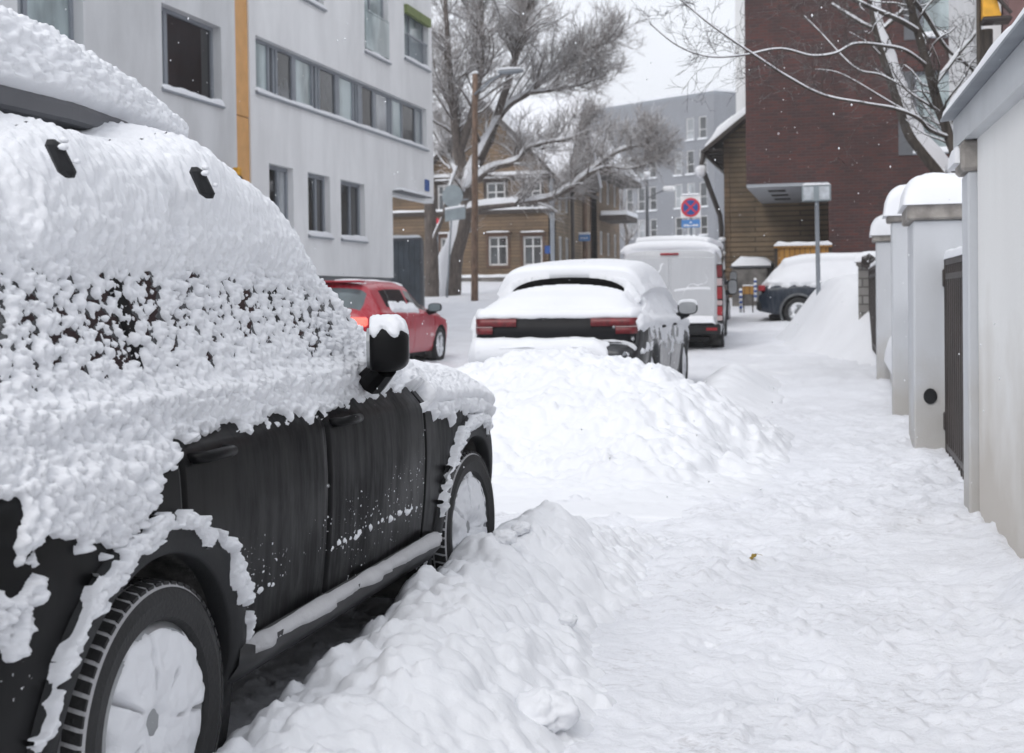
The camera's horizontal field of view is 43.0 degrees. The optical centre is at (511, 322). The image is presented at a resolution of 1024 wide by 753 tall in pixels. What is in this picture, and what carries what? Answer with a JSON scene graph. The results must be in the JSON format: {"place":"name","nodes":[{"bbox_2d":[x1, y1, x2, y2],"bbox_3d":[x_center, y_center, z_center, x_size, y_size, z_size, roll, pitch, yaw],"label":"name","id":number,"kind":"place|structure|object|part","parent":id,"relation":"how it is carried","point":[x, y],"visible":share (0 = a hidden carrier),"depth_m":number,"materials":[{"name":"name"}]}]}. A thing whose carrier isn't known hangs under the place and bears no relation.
{"place":"outdoors","nodes":[
{"label":"outdoors","id":0,"kind":"place"},
{"bbox_2d":[24,1,999,496],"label":"falling snow","id":1,"kind":"structure","parent":0,"point":[672,217],"depth_m":6.00,"materials":[{"name":"white snow"}]},
{"bbox_2d":[431,0,735,107],"label":"sky","id":2,"kind":"structure","parent":0,"point":[667,57],"materials":[{"name":"white"}]},
{"bbox_2d":[226,281,1023,752],"bbox_3d":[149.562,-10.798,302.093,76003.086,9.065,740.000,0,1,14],"label":"ground","id":3,"kind":"structure","parent":0,"point":[868,597],"depth_m":5.62,"materials":[{"name":"white snow"}]},
{"bbox_2d":[0,0,236,167],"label":"office building","id":4,"kind":"structure","parent":3,"relation":"on","point":[203,104],"depth_m":23.28,"materials":[{"name":"grey paint"}]},
{"bbox_2d":[17,0,73,39],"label":"window","id":5,"kind":"structure","parent":4,"relation":"in","point":[51,12],"depth_m":19.85,"materials":[{"name":"grey glass"}]},
{"bbox_2d":[161,6,225,108],"bbox_3d":[-5.908,-4.817,23.713,0.300,1.545,2.307,0,1,14],"label":"window","id":6,"kind":"structure","parent":4,"relation":"in","point":[192,58],"depth_m":23.87,"materials":[{"name":"black glass"}]},
{"bbox_2d":[232,167,241,178],"bbox_3d":[-5.352,-2.796,25.047,0.280,0.360,0.160,0,1,14],"label":"alarm beacon","id":7,"kind":"object","parent":4,"relation":"attached to","point":[238,170],"visible":0.34,"depth_m":24.98,"materials":[{"name":"yellow plastic"}]},
{"bbox_2d":[0,111,495,752],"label":"parked suv","id":8,"kind":"object","parent":3,"relation":"on","point":[210,389],"visible":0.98,"depth_m":3.52,"materials":[{"name":"black paint"}]},
{"bbox_3d":[-1.097,0.048,3.093,0.162,0.445,0.600,0,1,14],"label":"quarter window","id":9,"kind":"part","parent":8,"relation":"part of","materials":[{"name":"black glass"}]},
{"bbox_2d":[0,5,188,140],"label":"roof box","id":10,"kind":"object","parent":8,"relation":"on","point":[50,73],"visible":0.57,"depth_m":3.75,"materials":[{"name":"plastic"}]},
{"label":"rear side window","id":11,"kind":"part","parent":8,"relation":"part of","materials":[{"name":"black glass"}]},
{"bbox_3d":[-0.774,0.606,3.853,0.098,0.719,0.970,0,1,14],"label":"rear door","id":12,"kind":"part","parent":8,"relation":"part of","materials":[{"name":"black paint"}]},
{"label":"front side window","id":13,"kind":"part","parent":8,"relation":"part of","materials":[{"name":"black glass"}]},
{"bbox_3d":[-0.523,0.591,4.816,0.093,0.722,1.021,0,1,14],"label":"front door","id":14,"kind":"part","parent":8,"relation":"part of","materials":[{"name":"black paint"}]},
{"bbox_2d":[235,0,433,281],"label":"office building","id":15,"kind":"structure","parent":3,"relation":"on","point":[307,79],"depth_m":31.84,"materials":[{"name":"paint"}]},
{"bbox_2d":[269,165,297,234],"bbox_3d":[-5.129,-2.675,28.575,0.290,1.515,1.338,0,1,14],"label":"window","id":16,"kind":"structure","parent":15,"relation":"in","point":[278,181],"depth_m":28.87,"materials":[{"name":"grey glass"}]},
{"bbox_2d":[303,0,327,11],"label":"window","id":17,"kind":"structure","parent":15,"relation":"in","point":[315,3],"depth_m":30.42,"materials":[{"name":"grey metal"}]},
{"bbox_2d":[308,173,333,239],"bbox_3d":[-4.603,-2.721,30.618,0.290,1.515,1.406,0,1,14],"label":"window","id":18,"kind":"structure","parent":15,"relation":"in","point":[316,190],"depth_m":30.75,"materials":[{"name":"grey glass"}]},
{"bbox_2d":[255,38,429,151],"bbox_3d":[-4.030,-5.549,32.931,0.290,1.245,11.580,0,1,14],"label":"window","id":19,"kind":"structure","parent":15,"relation":"in","point":[282,76],"depth_m":31.82,"materials":[{"name":"grey glass"}]},
{"bbox_2d":[341,181,368,242],"bbox_3d":[-4.063,-2.769,32.717,0.290,1.515,1.729,0,1,14],"label":"window","id":20,"kind":"structure","parent":15,"relation":"in","point":[350,192],"depth_m":32.83,"materials":[{"name":"grey glass"}]},
{"bbox_2d":[364,0,391,64],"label":"window","id":21,"kind":"structure","parent":15,"relation":"in","point":[376,29],"depth_m":34.48,"materials":[{"name":"grey glass"}]},
{"bbox_2d":[404,4,431,72],"bbox_3d":[-2.825,-8.201,37.670,0.340,1.575,2.288,0,1,14],"label":"balcony window","id":22,"kind":"structure","parent":15,"relation":"in","point":[414,20],"depth_m":37.79,"materials":[{"name":"grey glass"}]},
{"bbox_2d":[325,279,446,359],"bbox_3d":[-2.425,0.011,21.891,2.240,1.464,4.320,0,1,14],"label":"moving car","id":23,"kind":"object","parent":3,"relation":"on","point":[368,299],"visible":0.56,"depth_m":21.20,"materials":[{"name":"red paint"}]},
{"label":"rear window","id":24,"kind":"part","parent":23,"relation":"part of","materials":[{"name":"grey glass"}]},
{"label":"rear side window","id":25,"kind":"part","parent":23,"relation":"part of","materials":[{"name":"black glass"}]},
{"bbox_3d":[-1.753,0.114,21.114,0.089,0.661,0.853,0,1,14],"label":"rear door","id":26,"kind":"part","parent":23,"relation":"part of","materials":[{"name":"red paint"}]},
{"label":"front side window","id":27,"kind":"part","parent":23,"relation":"part of","materials":[{"name":"grey glass"}]},
{"bbox_3d":[-1.513,0.107,22.045,0.089,0.650,1.069,0,1,14],"label":"front door","id":28,"kind":"part","parent":23,"relation":"part of","materials":[{"name":"red paint"}]},
{"bbox_2d":[391,235,424,307],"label":"panel gate","id":29,"kind":"structure","parent":3,"relation":"on","point":[408,260],"depth_m":40.63,"materials":[{"name":"grey metal"}]},
{"bbox_2d":[424,165,457,296],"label":"trunk","id":30,"kind":"object","parent":3,"relation":"on","point":[431,278],"visible":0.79,"depth_m":50.09,"materials":[{"name":"brown plant"}]},
{"bbox_2d":[442,185,468,297],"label":"road sign","id":31,"kind":"object","parent":3,"relation":"on","point":[452,197],"visible":0.97,"depth_m":48.96,"materials":[{"name":"metal"}]},
{"bbox_2d":[213,499,777,752],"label":"snow ridge","id":32,"kind":"structure","parent":3,"relation":"on","point":[465,644],"depth_m":4.33,"materials":[{"name":"white snow"}]},
{"bbox_2d":[493,529,517,544],"bbox_3d":[-0.033,0.935,5.658,0.117,0.072,0.106,0,1,14],"label":"snow lump","id":33,"kind":"object","parent":32,"relation":"on","point":[506,536],"visible":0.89,"depth_m":5.62,"materials":[{"name":"white snow"}]},
{"bbox_2d":[511,521,530,535],"bbox_3d":[0.039,0.939,5.899,0.095,0.068,0.096,0,1,14],"label":"snow lump","id":34,"kind":"object","parent":32,"relation":"on","point":[521,528],"visible":0.92,"depth_m":5.87,"materials":[{"name":"white snow"}]},
{"bbox_2d":[514,686,580,732],"bbox_3d":[0.100,1.237,4.137,0.218,0.148,0.194,-1,1,-27],"label":"snow lump","id":35,"kind":"object","parent":32,"relation":"on","point":[554,710],"visible":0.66,"depth_m":4.08,"materials":[{"name":"white snow"}]},
{"bbox_2d":[558,612,577,627],"bbox_3d":[0.218,1.178,5.134,0.083,0.062,0.082,0,1,14],"label":"snow lump","id":36,"kind":"object","parent":32,"relation":"on","point":[567,619],"visible":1,"depth_m":5.11,"materials":[{"name":"white snow"}]},
{"bbox_2d":[392,93,601,281],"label":"wooden house","id":37,"kind":"structure","parent":3,"relation":"on","point":[507,244],"depth_m":64.27,"materials":[{"name":"brown wood"}]},
{"bbox_2d":[434,179,449,208],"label":"window","id":38,"kind":"structure","parent":37,"relation":"in","point":[441,188],"depth_m":64.83,"materials":[{"name":"white paint"}]},
{"bbox_2d":[438,232,447,252],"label":"window","id":39,"kind":"structure","parent":37,"relation":"in","point":[443,235],"depth_m":64.83,"materials":[{"name":"white paint"}]},
{"bbox_2d":[482,177,508,198],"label":"window","id":40,"kind":"structure","parent":37,"relation":"in","point":[493,189],"depth_m":64.14,"materials":[{"name":"white paint"}]},
{"bbox_2d":[485,231,511,267],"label":"window","id":41,"kind":"structure","parent":37,"relation":"in","point":[498,251],"depth_m":64.19,"materials":[{"name":"white paint"}]},
{"bbox_2d":[518,175,543,208],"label":"window","id":42,"kind":"structure","parent":37,"relation":"in","point":[538,190],"depth_m":63.66,"materials":[{"name":"grey glass"}]},
{"bbox_2d":[518,230,545,266],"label":"window","id":43,"kind":"structure","parent":37,"relation":"in","point":[533,247],"depth_m":63.74,"materials":[{"name":"white paint"}]},
{"bbox_2d":[559,236,561,260],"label":"window","id":44,"kind":"structure","parent":37,"relation":"in","point":[560,249],"depth_m":65.10,"materials":[{"name":"grey glass"}]},
{"bbox_2d":[565,196,567,212],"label":"window","id":45,"kind":"structure","parent":37,"relation":"in","point":[566,201],"depth_m":66.60,"materials":[{"name":"grey glass"}]},
{"bbox_2d":[566,238,567,259],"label":"window","id":46,"kind":"structure","parent":37,"relation":"in","point":[566,238],"depth_m":66.48,"materials":[{"name":"grey glass"}]},
{"bbox_2d":[471,67,523,300],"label":"street lamp","id":47,"kind":"object","parent":3,"relation":"on","point":[474,225],"visible":0.95,"depth_m":46.61,"materials":[{"name":"brown wood"}]},
{"bbox_2d":[431,0,691,295],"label":"willow tree","id":48,"kind":"object","parent":3,"relation":"on","point":[576,55],"visible":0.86,"depth_m":50.11,"materials":[{"name":"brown plant"}]},
{"bbox_2d":[468,259,697,378],"bbox_3d":[1.006,0.097,15.842,2.371,1.721,4.907,0,1,14],"label":"parked car","id":49,"kind":"object","parent":3,"relation":"on","point":[628,300],"visible":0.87,"depth_m":13.89,"materials":[{"name":"paint"}]},
{"bbox_3d":[1.743,0.280,15.102,0.097,0.706,1.000,0,1,14],"label":"rear door","id":50,"kind":"part","parent":49,"relation":"part of","materials":[{"name":"paint"}]},
{"bbox_3d":[2.000,0.267,16.111,0.097,0.699,1.083,0,1,14],"label":"front door","id":51,"kind":"part","parent":49,"relation":"part of","materials":[{"name":"paint"}]},
{"bbox_2d":[579,188,589,258],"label":"utility pole","id":52,"kind":"object","parent":3,"relation":"on","point":[584,236],"visible":0.62,"depth_m":69.25,"materials":[{"name":"brown wood"}]},
{"bbox_2d":[589,132,641,258],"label":"wooden house","id":53,"kind":"structure","parent":3,"relation":"on","point":[608,217],"depth_m":77.30,"materials":[{"name":"brown"}]},
{"bbox_2d":[600,231,601,254],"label":"window","id":54,"kind":"structure","parent":53,"relation":"in","point":[600,231],"depth_m":76.79,"materials":[{"name":"grey glass"}]},
{"bbox_2d":[607,233,608,255],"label":"window","id":55,"kind":"structure","parent":53,"relation":"in","point":[607,233],"depth_m":79.36,"materials":[{"name":"white paint"}]},
{"bbox_2d":[607,183,608,204],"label":"window","id":56,"kind":"structure","parent":53,"relation":"in","point":[607,183],"depth_m":79.30,"materials":[{"name":"grey glass"}]},
{"bbox_2d":[614,235,615,256],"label":"window","id":57,"kind":"structure","parent":53,"relation":"in","point":[614,235],"depth_m":81.44,"materials":[{"name":"grey glass"}]},
{"bbox_2d":[455,346,795,522],"bbox_3d":[0.175,0.802,10.921,4.436,1.130,5.559,0,1,14],"label":"snow heap","id":58,"kind":"object","parent":3,"relation":"on","point":[634,418],"visible":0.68,"depth_m":9.96,"materials":[{"name":"white snow"}]},
{"bbox_2d":[619,154,645,245],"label":"bare tree","id":59,"kind":"object","parent":3,"relation":"on","point":[628,236],"visible":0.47,"depth_m":104.74,"materials":[{"name":"grey plant"}]},
{"bbox_2d":[644,171,675,236],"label":"street lamp","id":60,"kind":"object","parent":3,"relation":"on","point":[669,188],"visible":0.64,"depth_m":80.22,"materials":[{"name":"grey metal"}]},
{"bbox_2d":[591,88,735,263],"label":"apartment block","id":61,"kind":"structure","parent":3,"relation":"on","point":[699,122],"depth_m":119.72,"materials":[{"name":"white paint"}]},
{"bbox_2d":[607,129,613,145],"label":"window","id":62,"kind":"structure","parent":61,"relation":"in","point":[611,129],"depth_m":125.98,"materials":[{"name":"grey glass"}]},
{"bbox_2d":[626,189,633,212],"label":"window","id":63,"kind":"structure","parent":61,"relation":"in","point":[628,192],"depth_m":124.48,"materials":[{"name":"grey glass"}]},
{"bbox_2d":[627,223,633,239],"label":"window","id":64,"kind":"structure","parent":61,"relation":"in","point":[630,225],"depth_m":124.48,"materials":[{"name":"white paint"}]},
{"bbox_2d":[636,187,644,211],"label":"window","id":65,"kind":"structure","parent":61,"relation":"in","point":[641,200],"depth_m":123.39,"materials":[{"name":"grey glass"}]},
{"bbox_2d":[636,220,644,238],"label":"window","id":66,"kind":"structure","parent":61,"relation":"in","point":[642,229],"depth_m":123.44,"materials":[{"name":"grey glass"}]},
{"bbox_2d":[638,156,644,179],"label":"window","id":67,"kind":"structure","parent":61,"relation":"in","point":[640,173],"depth_m":123.33,"materials":[{"name":"grey glass"}]},
{"bbox_2d":[649,156,655,178],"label":"window","id":68,"kind":"structure","parent":61,"relation":"in","point":[653,176],"depth_m":122.26,"materials":[{"name":"white paint"}]},
{"bbox_2d":[649,186,656,211],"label":"window","id":69,"kind":"structure","parent":61,"relation":"in","point":[653,200],"depth_m":122.32,"materials":[{"name":"grey glass"}]},
{"bbox_2d":[650,219,656,235],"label":"window","id":70,"kind":"structure","parent":61,"relation":"in","point":[653,222],"depth_m":122.40,"materials":[{"name":"grey glass"}]},
{"bbox_2d":[673,184,681,209],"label":"window","id":71,"kind":"structure","parent":61,"relation":"in","point":[678,192],"depth_m":120.13,"materials":[{"name":"white paint"}]},
{"bbox_2d":[673,151,682,176],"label":"window","id":72,"kind":"structure","parent":61,"relation":"in","point":[680,169],"depth_m":119.95,"materials":[{"name":"grey glass"}]},
{"bbox_2d":[674,217,682,235],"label":"window","id":73,"kind":"structure","parent":61,"relation":"in","point":[678,223],"depth_m":120.13,"materials":[{"name":"grey glass"}]},
{"bbox_2d":[685,117,694,140],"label":"window","id":74,"kind":"structure","parent":61,"relation":"in","point":[690,121],"depth_m":118.90,"materials":[{"name":"white glass"}]},
{"bbox_2d":[685,150,694,174],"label":"window","id":75,"kind":"structure","parent":61,"relation":"in","point":[690,154],"depth_m":118.96,"materials":[{"name":"grey glass"}]},
{"bbox_2d":[687,183,694,193],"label":"window","id":76,"kind":"structure","parent":61,"relation":"in","point":[690,186],"depth_m":119.07,"materials":[{"name":"grey glass"}]},
{"bbox_2d":[686,218,695,235],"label":"window","id":77,"kind":"structure","parent":61,"relation":"in","point":[693,228],"depth_m":118.99,"materials":[{"name":"white paint"}]},
{"bbox_2d":[697,116,706,139],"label":"window","id":78,"kind":"structure","parent":61,"relation":"in","point":[702,119],"depth_m":117.83,"materials":[{"name":"grey glass"}]},
{"bbox_2d":[698,215,707,235],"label":"window","id":79,"kind":"structure","parent":61,"relation":"in","point":[703,219],"depth_m":118.00,"materials":[{"name":"white glass"}]},
{"bbox_2d":[699,149,707,172],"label":"window","id":80,"kind":"structure","parent":61,"relation":"in","point":[705,162],"depth_m":117.83,"materials":[{"name":"white paint"}]},
{"bbox_2d":[700,182,707,207],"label":"window","id":81,"kind":"structure","parent":61,"relation":"in","point":[703,189],"depth_m":117.97,"materials":[{"name":"grey glass"}]},
{"bbox_2d":[620,241,736,346],"bbox_3d":[3.369,-0.530,26.480,2.389,2.065,5.110,-1,1,10],"label":"parked van","id":82,"kind":"object","parent":3,"relation":"on","point":[684,269],"visible":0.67,"depth_m":23.99,"materials":[{"name":"white paint"}]},
{"bbox_3d":[2.507,-0.626,24.146,0.823,1.140,0.047,-1,1,10],"label":"rear door","id":83,"kind":"part","parent":82,"relation":"part of","materials":[{"name":"white paint"}]},
{"bbox_3d":[3.339,-0.634,23.990,0.823,1.140,0.052,-1,1,10],"label":"rear door","id":84,"kind":"part","parent":82,"relation":"part of","materials":[{"name":"white paint"}]},
{"bbox_2d":[680,193,700,235],"bbox_3d":[5.223,-2.019,37.864,0.585,3.448,0.172,0,1,14],"label":"road sign","id":85,"kind":"object","parent":3,"relation":"on","point":[689,209],"visible":0.78,"depth_m":37.78,"materials":[{"name":"metal"}]},
{"bbox_2d":[735,0,744,112],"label":"white building","id":86,"kind":"structure","parent":3,"relation":"on","point":[740,99],"depth_m":59.03,"materials":[{"name":"paint"}]},
{"bbox_2d":[739,288,741,312],"bbox_3d":[6.173,-0.587,35.064,0.082,0.654,0.086,0,1,14],"label":"marker post","id":87,"kind":"object","parent":3,"relation":"on","point":[740,300],"visible":1,"depth_m":35.03,"materials":[{"name":"white plastic"}]},
{"bbox_2d":[702,363,783,417],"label":"snow ridge","id":88,"kind":"structure","parent":3,"relation":"on","point":[757,395],"depth_m":14.77,"materials":[{"name":"white snow"}]},
{"bbox_2d":[742,285,753,312],"bbox_3d":[6.455,-0.639,35.507,0.300,0.760,0.260,0,1,14],"label":"wooden box","id":89,"kind":"object","parent":3,"relation":"on","point":[748,289],"visible":1,"depth_m":35.40,"materials":[{"name":"yellow wood"}]},
{"bbox_2d":[730,256,773,305],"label":"stone wall","id":90,"kind":"structure","parent":3,"relation":"on","point":[748,270],"depth_m":39.93,"materials":[{"name":"grey stone"}]},
{"bbox_2d":[754,278,756,300],"bbox_3d":[6.915,-0.927,36.931,0.082,0.653,0.086,0,1,14],"label":"marker post","id":91,"kind":"object","parent":3,"relation":"on","point":[755,289],"visible":0.93,"depth_m":36.90,"materials":[{"name":"white plastic"}]},
{"bbox_2d":[695,107,828,297],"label":"wooden house","id":92,"kind":"structure","parent":3,"relation":"on","point":[750,219],"depth_m":44.25,"materials":[{"name":"brown wood"}]},
{"bbox_2d":[774,241,831,269],"bbox_3d":[8.055,-1.195,35.944,1.567,2.100,0.210,0,1,14],"label":"board fence","id":93,"kind":"object","parent":3,"relation":"on","point":[783,250],"visible":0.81,"depth_m":35.92,"materials":[{"name":"yellow wood"}]},
{"bbox_2d":[631,0,976,172],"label":"maple tree","id":94,"kind":"object","parent":3,"relation":"on","point":[936,104],"visible":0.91,"depth_m":15.87,"materials":[{"name":"brown plant"}]},
{"bbox_2d":[756,252,859,320],"bbox_3d":[8.912,-0.845,32.804,5.304,1.848,2.230,0,1,14],"label":"parked suv","id":95,"kind":"object","parent":3,"relation":"on","point":[787,290],"visible":0.37,"depth_m":32.38,"materials":[{"name":"blue paint"}]},
{"bbox_2d":[748,274,875,374],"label":"snow bank","id":96,"kind":"structure","parent":3,"relation":"on","point":[830,323],"depth_m":22.48,"materials":[{"name":"white snow"}]},
{"bbox_2d":[802,183,830,295],"bbox_3d":[5.932,-1.153,25.277,0.552,3.100,0.147,0,1,14],"label":"road sign","id":97,"kind":"object","parent":3,"relation":"on","point":[816,192],"visible":0.91,"depth_m":25.24,"materials":[{"name":"metal"}]},
{"bbox_2d":[744,0,949,252],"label":"brick building","id":98,"kind":"structure","parent":3,"relation":"on","point":[812,145],"depth_m":36.80,"materials":[{"name":"brown brick"}]},
{"bbox_2d":[898,70,948,155],"bbox_3d":[12.362,-5.841,36.027,3.181,2.335,0.320,0,1,14],"label":"window","id":99,"kind":"structure","parent":98,"relation":"in","point":[904,149],"depth_m":36.28,"materials":[{"name":"grey glass"}]},
{"bbox_2d":[904,0,948,39],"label":"window","id":100,"kind":"structure","parent":98,"relation":"in","point":[942,9],"depth_m":36.19,"materials":[{"name":"grey glass"}]},
{"bbox_2d":[854,251,875,318],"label":"brick pillar","id":101,"kind":"structure","parent":3,"relation":"on","point":[863,292],"depth_m":21.23,"materials":[{"name":"grey brick"}]},
{"bbox_2d":[869,215,890,378],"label":"gate pillar","id":102,"kind":"structure","parent":3,"relation":"on","point":[880,231],"depth_m":16.54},
{"bbox_2d":[861,254,875,353],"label":"iron gate","id":103,"kind":"structure","parent":102,"relation":"attached to","point":[870,266],"depth_m":19.57,"materials":[{"name":"black metal"}]},
{"bbox_2d":[817,0,949,172],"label":"leaning tree","id":104,"kind":"object","parent":3,"relation":"on","point":[932,155],"visible":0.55,"depth_m":22.85,"materials":[{"name":"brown wood"}]},
{"bbox_2d":[884,336,891,385],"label":"snow","id":105,"kind":"structure","parent":3,"relation":"on","point":[888,357],"depth_m":15.03,"materials":[{"name":"white snow"}]},
{"bbox_2d":[882,184,908,415],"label":"gate pillar","id":106,"kind":"structure","parent":3,"relation":"on","point":[899,303],"depth_m":12.85,"materials":[{"name":"white paint"}]},
{"bbox_2d":[897,172,962,448],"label":"gate pillar","id":107,"kind":"structure","parent":3,"relation":"on","point":[934,229],"depth_m":10.30,"materials":[{"name":"white concrete"}]},
{"bbox_2d":[942,246,963,479],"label":"iron gate","id":108,"kind":"structure","parent":107,"relation":"attached to","point":[952,282],"depth_m":9.55,"materials":[{"name":"black metal"}]},
{"bbox_2d":[948,140,978,512],"bbox_3d":[2.917,0.143,7.866,0.479,2.436,0.600,0,1,14],"label":"gate post","id":109,"kind":"object","parent":3,"relation":"on","point":[962,160],"visible":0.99,"depth_m":7.64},
{"bbox_2d":[940,8,1023,558],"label":"garden wall","id":110,"kind":"structure","parent":3,"relation":"on","point":[985,108],"depth_m":6.64,"materials":[{"name":"paint"}]},
{"bbox_2d":[949,0,1023,172],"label":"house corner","id":111,"kind":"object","parent":3,"relation":"on","point":[1016,7],"depth_m":17.91,"materials":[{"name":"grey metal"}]},
{"bbox_2d":[976,0,1012,65],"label":"yellow box","id":112,"kind":"object","parent":3,"relation":"on","point":[988,12],"visible":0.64,"depth_m":14.14,"materials":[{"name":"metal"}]}
]}

